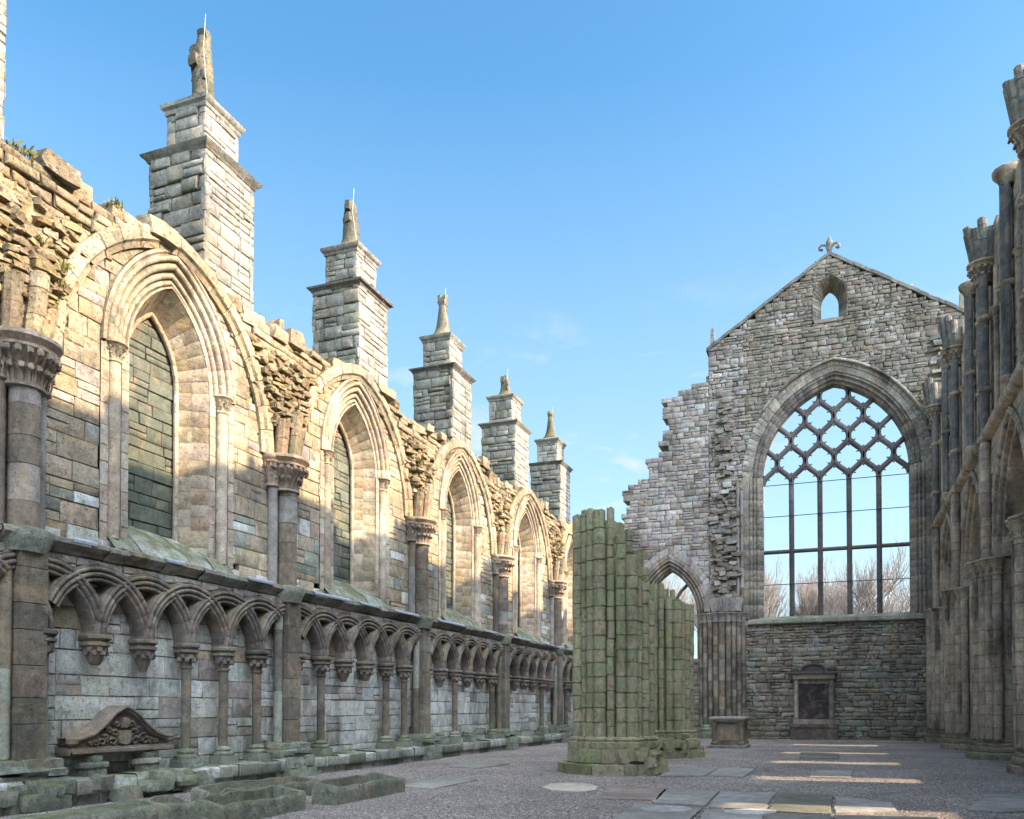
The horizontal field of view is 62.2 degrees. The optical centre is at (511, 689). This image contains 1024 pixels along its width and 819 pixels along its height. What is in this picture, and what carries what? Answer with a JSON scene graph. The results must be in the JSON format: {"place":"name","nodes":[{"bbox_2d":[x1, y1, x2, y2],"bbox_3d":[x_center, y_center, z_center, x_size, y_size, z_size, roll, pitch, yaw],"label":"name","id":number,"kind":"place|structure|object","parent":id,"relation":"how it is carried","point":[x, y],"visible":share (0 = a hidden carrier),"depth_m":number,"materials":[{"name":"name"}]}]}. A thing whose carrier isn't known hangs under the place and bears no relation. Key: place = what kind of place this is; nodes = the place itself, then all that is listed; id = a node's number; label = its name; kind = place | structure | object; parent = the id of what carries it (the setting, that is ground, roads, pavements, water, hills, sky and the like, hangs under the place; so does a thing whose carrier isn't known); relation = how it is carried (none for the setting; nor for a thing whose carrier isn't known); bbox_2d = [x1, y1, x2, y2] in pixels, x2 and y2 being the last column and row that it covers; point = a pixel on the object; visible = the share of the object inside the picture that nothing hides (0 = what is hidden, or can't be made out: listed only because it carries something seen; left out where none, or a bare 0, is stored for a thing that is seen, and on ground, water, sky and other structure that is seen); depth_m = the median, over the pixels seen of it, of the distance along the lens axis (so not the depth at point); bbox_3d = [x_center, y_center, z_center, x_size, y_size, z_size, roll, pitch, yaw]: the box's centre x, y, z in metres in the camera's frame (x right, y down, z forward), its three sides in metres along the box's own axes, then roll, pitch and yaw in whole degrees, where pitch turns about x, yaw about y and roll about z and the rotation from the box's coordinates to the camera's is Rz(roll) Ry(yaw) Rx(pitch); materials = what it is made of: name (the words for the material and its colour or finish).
{"place":"outdoors","nodes":[
{"label":"outdoors","id":0,"kind":"place"},
{"bbox_2d":[26,759,988,818],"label":"loose gravel","id":1,"kind":"structure","parent":0,"point":[519,814],"depth_m":16.49,"materials":[{"name":"grey gravel"}]},
{"bbox_2d":[0,738,1023,818],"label":"gravel floor","id":2,"kind":"structure","parent":0,"point":[1000,779],"depth_m":18.48,"materials":[{"name":"grey gravel"}]},
{"bbox_2d":[11,800,174,818],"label":"coffin lid","id":3,"kind":"object","parent":2,"relation":"on","point":[133,809],"visible":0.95,"depth_m":11.15,"materials":[{"name":"stone"}]},
{"bbox_2d":[140,787,245,818],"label":"stone coffin","id":4,"kind":"object","parent":2,"relation":"on","point":[181,809],"visible":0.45,"depth_m":11.91,"materials":[{"name":"grey stone"}]},
{"bbox_2d":[194,785,305,818],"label":"stone coffin","id":5,"kind":"object","parent":2,"relation":"on","point":[270,801],"visible":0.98,"depth_m":12.37,"materials":[{"name":"grey stone"}]},
{"bbox_2d":[191,775,317,801],"bbox_3d":[-4.428,1.763,14.795,0.638,0.375,2.513,-1,-1,27],"label":"stone coffin","id":6,"kind":"object","parent":2,"relation":"on","point":[294,782],"visible":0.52,"depth_m":15.00,"materials":[{"name":"grey stone"}]},
{"bbox_2d":[311,772,405,804],"bbox_3d":[-2.743,1.750,15.236,0.666,0.420,2.430,0,-1,21],"label":"stone coffin","id":7,"kind":"object","parent":2,"relation":"on","point":[347,789],"visible":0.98,"depth_m":14.81,"materials":[{"name":"grey stone"}]},
{"bbox_2d":[405,776,476,789],"bbox_3d":[-1.499,1.995,18.055,1.003,0.088,2.816,0,-1,21],"label":"grave stone","id":8,"kind":"object","parent":2,"relation":"on","point":[438,783],"visible":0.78,"depth_m":17.86,"materials":[{"name":"grey stone"}]},
{"bbox_2d":[449,761,509,768],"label":"grave stone","id":9,"kind":"object","parent":2,"relation":"on","point":[478,764],"visible":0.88,"depth_m":23.19,"materials":[{"name":"grey stone"}]},
{"bbox_2d":[542,782,598,792],"bbox_3d":[1.173,1.972,16.982,1.108,0.088,1.825,0,-1,8],"label":"grave stone","id":10,"kind":"object","parent":2,"relation":"on","point":[573,787],"visible":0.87,"depth_m":16.74,"materials":[{"name":"grey stone"}]},
{"bbox_2d":[558,507,668,775],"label":"ruined pier","id":11,"kind":"structure","parent":2,"relation":"on","point":[613,668],"depth_m":20.56,"materials":[{"name":"green stone"}]},
{"bbox_2d":[599,785,667,800],"bbox_3d":[2.317,1.950,15.914,1.088,0.088,2.555,0,-1,14],"label":"grave stone","id":12,"kind":"object","parent":2,"relation":"on","point":[631,793],"visible":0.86,"depth_m":15.57,"materials":[{"name":"grey stone"}]},
{"bbox_2d":[612,803,702,818],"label":"grave stone","id":13,"kind":"object","parent":2,"relation":"on","point":[634,811],"visible":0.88,"depth_m":12.54,"materials":[{"name":"grey stone"}]},
{"bbox_2d":[639,805,691,811],"bbox_3d":[2.383,1.886,13.161,0.774,0.100,0.800,0,-1,21],"label":"oval inlay","id":14,"kind":"object","parent":13,"relation":"in","point":[665,808],"visible":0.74,"depth_m":13.15,"materials":[{"name":"stone"}]},
{"bbox_2d":[650,583,709,758],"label":"ruined pier","id":15,"kind":"structure","parent":2,"relation":"on","point":[676,733],"depth_m":27.09,"materials":[{"name":"green stone"}]},
{"bbox_2d":[652,789,719,806],"bbox_3d":[3.033,1.932,15.075,1.142,0.088,2.494,0,-1,21],"label":"grave stone","id":16,"kind":"object","parent":2,"relation":"on","point":[698,798],"visible":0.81,"depth_m":14.88,"materials":[{"name":"grey stone"}]},
{"bbox_2d":[660,766,716,776],"bbox_3d":[4.352,2.058,21.082,1.204,0.088,3.194,0,-1,21],"label":"grave stone","id":17,"kind":"object","parent":2,"relation":"on","point":[675,771],"visible":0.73,"depth_m":20.62,"materials":[{"name":"grey stone"}]},
{"bbox_2d":[709,716,749,748],"bbox_3d":[8.819,1.718,34.380,1.440,1.285,1.920,0,-1,21],"label":"table tomb","id":18,"kind":"object","parent":2,"relation":"on","point":[729,732],"visible":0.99,"depth_m":33.62,"materials":[{"name":"stone"}]},
{"bbox_2d":[699,809,763,818],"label":"grave stone","id":19,"kind":"object","parent":2,"relation":"on","point":[714,814],"visible":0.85,"depth_m":12.39,"materials":[{"name":"grey stone"}]},
{"bbox_2d":[724,808,775,816],"bbox_3d":[3.601,1.879,12.826,0.748,0.100,0.702,0,-1,21],"label":"oval inlay","id":20,"kind":"object","parent":19,"relation":"in","point":[765,812],"visible":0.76,"depth_m":12.77,"materials":[{"name":"stone"}]},
{"bbox_2d":[708,767,755,777],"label":"grave stone","id":21,"kind":"object","parent":2,"relation":"on","point":[731,772],"visible":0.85,"depth_m":20.62,"materials":[{"name":"grey stone"}]},
{"bbox_2d":[708,792,775,809],"bbox_3d":[3.962,1.924,14.679,1.009,0.088,2.791,0,-1,21],"label":"grave stone","id":22,"kind":"object","parent":2,"relation":"on","point":[742,800],"visible":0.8,"depth_m":14.40,"materials":[{"name":"grey stone"}]},
{"bbox_2d":[621,235,963,740],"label":"gable wall","id":23,"kind":"structure","parent":2,"relation":"on","point":[693,518],"depth_m":43.60,"materials":[{"name":"stone"}]},
{"bbox_2d":[644,547,713,661],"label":"aisle window","id":24,"kind":"structure","parent":23,"relation":"in","point":[667,562],"depth_m":45.39,"materials":[{"name":"stone"}]},
{"bbox_2d":[789,663,838,739],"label":"wall memorial","id":25,"kind":"object","parent":23,"relation":"attached to","point":[813,719],"depth_m":42.54,"materials":[{"name":"stone"}]},
{"bbox_2d":[742,357,932,625],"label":"great window","id":26,"kind":"structure","parent":23,"relation":"in","point":[866,380],"depth_m":43.06,"materials":[{"name":"stone"}]},
{"bbox_2d":[766,813,831,818],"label":"grave stone","id":27,"kind":"object","parent":2,"relation":"on","point":[789,816],"visible":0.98,"depth_m":12.28,"materials":[{"name":"grey stone"}]},
{"bbox_2d":[769,793,832,814],"bbox_3d":[4.855,1.914,14.195,0.965,0.088,2.890,0,-1,21],"label":"grave stone","id":28,"kind":"object","parent":2,"relation":"on","point":[818,804],"visible":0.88,"depth_m":13.87,"materials":[{"name":"grey stone"}]},
{"bbox_2d":[799,752,838,758],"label":"grave stone","id":29,"kind":"object","parent":2,"relation":"on","point":[812,755],"visible":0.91,"depth_m":27.96,"materials":[{"name":"grey stone"}]},
{"bbox_2d":[809,770,852,777],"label":"grave stone","id":30,"kind":"object","parent":2,"relation":"on","point":[832,774],"visible":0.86,"depth_m":20.00,"materials":[{"name":"grey stone"}]},
{"bbox_2d":[834,796,896,813],"bbox_3d":[5.716,1.905,13.803,0.912,0.088,2.483,0,-1,21],"label":"grave stone","id":31,"kind":"object","parent":2,"relation":"on","point":[845,805],"visible":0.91,"depth_m":13.52,"materials":[{"name":"grey stone"}]},
{"bbox_2d":[833,815,937,818],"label":"grave stone","id":32,"kind":"object","parent":2,"relation":"on","point":[867,817],"visible":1,"depth_m":12.17,"materials":[{"name":"grey stone"}]},
{"bbox_2d":[921,64,1023,775],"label":"arcade wall","id":33,"kind":"structure","parent":2,"relation":"on","point":[974,414],"depth_m":26.84,"materials":[{"name":"stone"}]},
{"bbox_2d":[967,793,1023,813],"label":"grave stone","id":34,"kind":"object","parent":2,"relation":"on","point":[998,803],"visible":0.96,"depth_m":13.80,"materials":[{"name":"grey stone"}]},
{"bbox_2d":[3,0,1023,700],"label":"sky","id":35,"kind":"structure","parent":0,"point":[592,189],"materials":[{"name":"blue"}]},
{"label":"ground","id":36,"kind":"structure","parent":0,"visible":0},
{"bbox_2d":[0,136,573,814],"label":"aisle wall","id":37,"kind":"structure","parent":36,"relation":"on","point":[238,542],"depth_m":17.89,"materials":[{"name":"stone"}]},
{"bbox_2d":[0,0,6,141],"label":"buttress tower","id":38,"kind":"structure","parent":37,"relation":"on","point":[3,15],"depth_m":15.09,"materials":[{"name":"stone"}]},
{"bbox_2d":[55,706,173,776],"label":"memorial pediment","id":39,"kind":"structure","parent":37,"relation":"attached to","point":[115,729],"depth_m":15.02,"materials":[{"name":"stone"}]},
{"bbox_2d":[53,223,273,573],"bbox_3d":[-6.959,-5.746,16.937,0.934,6.569,6.160,0,-1,21],"label":"window","id":40,"kind":"structure","parent":37,"relation":"in","point":[194,524],"depth_m":17.29,"materials":[{"name":"stone"}]},
{"bbox_2d":[139,14,263,310],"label":"buttress tower","id":41,"kind":"structure","parent":37,"relation":"on","point":[204,185],"depth_m":20.51,"materials":[{"name":"stone"}]},
{"bbox_2d":[306,194,393,386],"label":"buttress tower","id":42,"kind":"structure","parent":37,"relation":"on","point":[351,304],"depth_m":26.94,"materials":[{"name":"stone"}]},
{"bbox_2d":[301,363,412,608],"bbox_3d":[-4.503,-5.610,23.416,0.933,6.571,6.160,0,-1,21],"label":"window","id":43,"kind":"structure","parent":37,"relation":"in","point":[344,482],"depth_m":24.05,"materials":[{"name":"stone"}]},
{"bbox_2d":[409,290,475,448],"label":"buttress tower","id":44,"kind":"structure","parent":37,"relation":"on","point":[443,381],"depth_m":33.38,"materials":[{"name":"stone"}]},
{"bbox_2d":[430,439,496,628],"bbox_3d":[-2.047,-5.475,29.895,0.934,6.568,6.160,0,-1,21],"label":"window","id":45,"kind":"structure","parent":37,"relation":"in","point":[459,533],"depth_m":30.66,"materials":[{"name":"stone"}]},
{"bbox_2d":[478,374,531,487],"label":"buttress tower","id":46,"kind":"structure","parent":37,"relation":"on","point":[506,432],"depth_m":39.83,"materials":[{"name":"stone"}]},
{"bbox_2d":[508,488,552,642],"bbox_3d":[0.410,-5.337,36.373,0.933,6.573,6.160,0,-1,21],"label":"window","id":47,"kind":"structure","parent":37,"relation":"in","point":[526,572],"depth_m":37.19,"materials":[{"name":"stone"}]},
{"bbox_2d":[529,411,572,523],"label":"buttress tower","id":48,"kind":"structure","parent":37,"relation":"on","point":[550,470],"depth_m":46.33,"materials":[{"name":"stone"}]},
{"bbox_2d":[562,522,572,648],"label":"window","id":49,"kind":"structure","parent":37,"relation":"in","point":[568,551],"depth_m":42.85,"materials":[{"name":"stone"}]},
{"bbox_2d":[661,575,696,626],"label":"bare tree","id":50,"kind":"object","parent":36,"relation":"on","point":[683,596],"visible":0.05,"depth_m":77.00,"materials":[{"name":"brown plant"}]},
{"bbox_2d":[682,593,696,633],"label":"bare tree","id":51,"kind":"object","parent":36,"relation":"on","point":[695,610],"depth_m":86.41,"materials":[{"name":"brown plant"}]},
{"bbox_2d":[746,555,799,624],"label":"bare tree","id":52,"kind":"object","parent":36,"relation":"on","point":[772,600],"visible":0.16,"depth_m":76.44,"materials":[{"name":"brown plant"}]},
{"bbox_2d":[780,564,843,621],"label":"bare tree","id":53,"kind":"object","parent":36,"relation":"on","point":[804,595],"visible":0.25,"depth_m":78.05,"materials":[{"name":"brown plant"}]},
{"bbox_2d":[786,554,883,622],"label":"bare tree","id":54,"kind":"object","parent":36,"relation":"on","point":[832,585],"visible":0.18,"depth_m":78.81,"materials":[{"name":"brown plant"}]},
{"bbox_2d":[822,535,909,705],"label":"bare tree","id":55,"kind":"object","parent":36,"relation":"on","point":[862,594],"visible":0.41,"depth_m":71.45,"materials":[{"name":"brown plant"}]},
{"bbox_2d":[870,552,909,611],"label":"bare tree","id":56,"kind":"object","parent":36,"relation":"on","point":[894,593],"visible":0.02,"depth_m":82.62,"materials":[{"name":"brown plant"}]}
]}

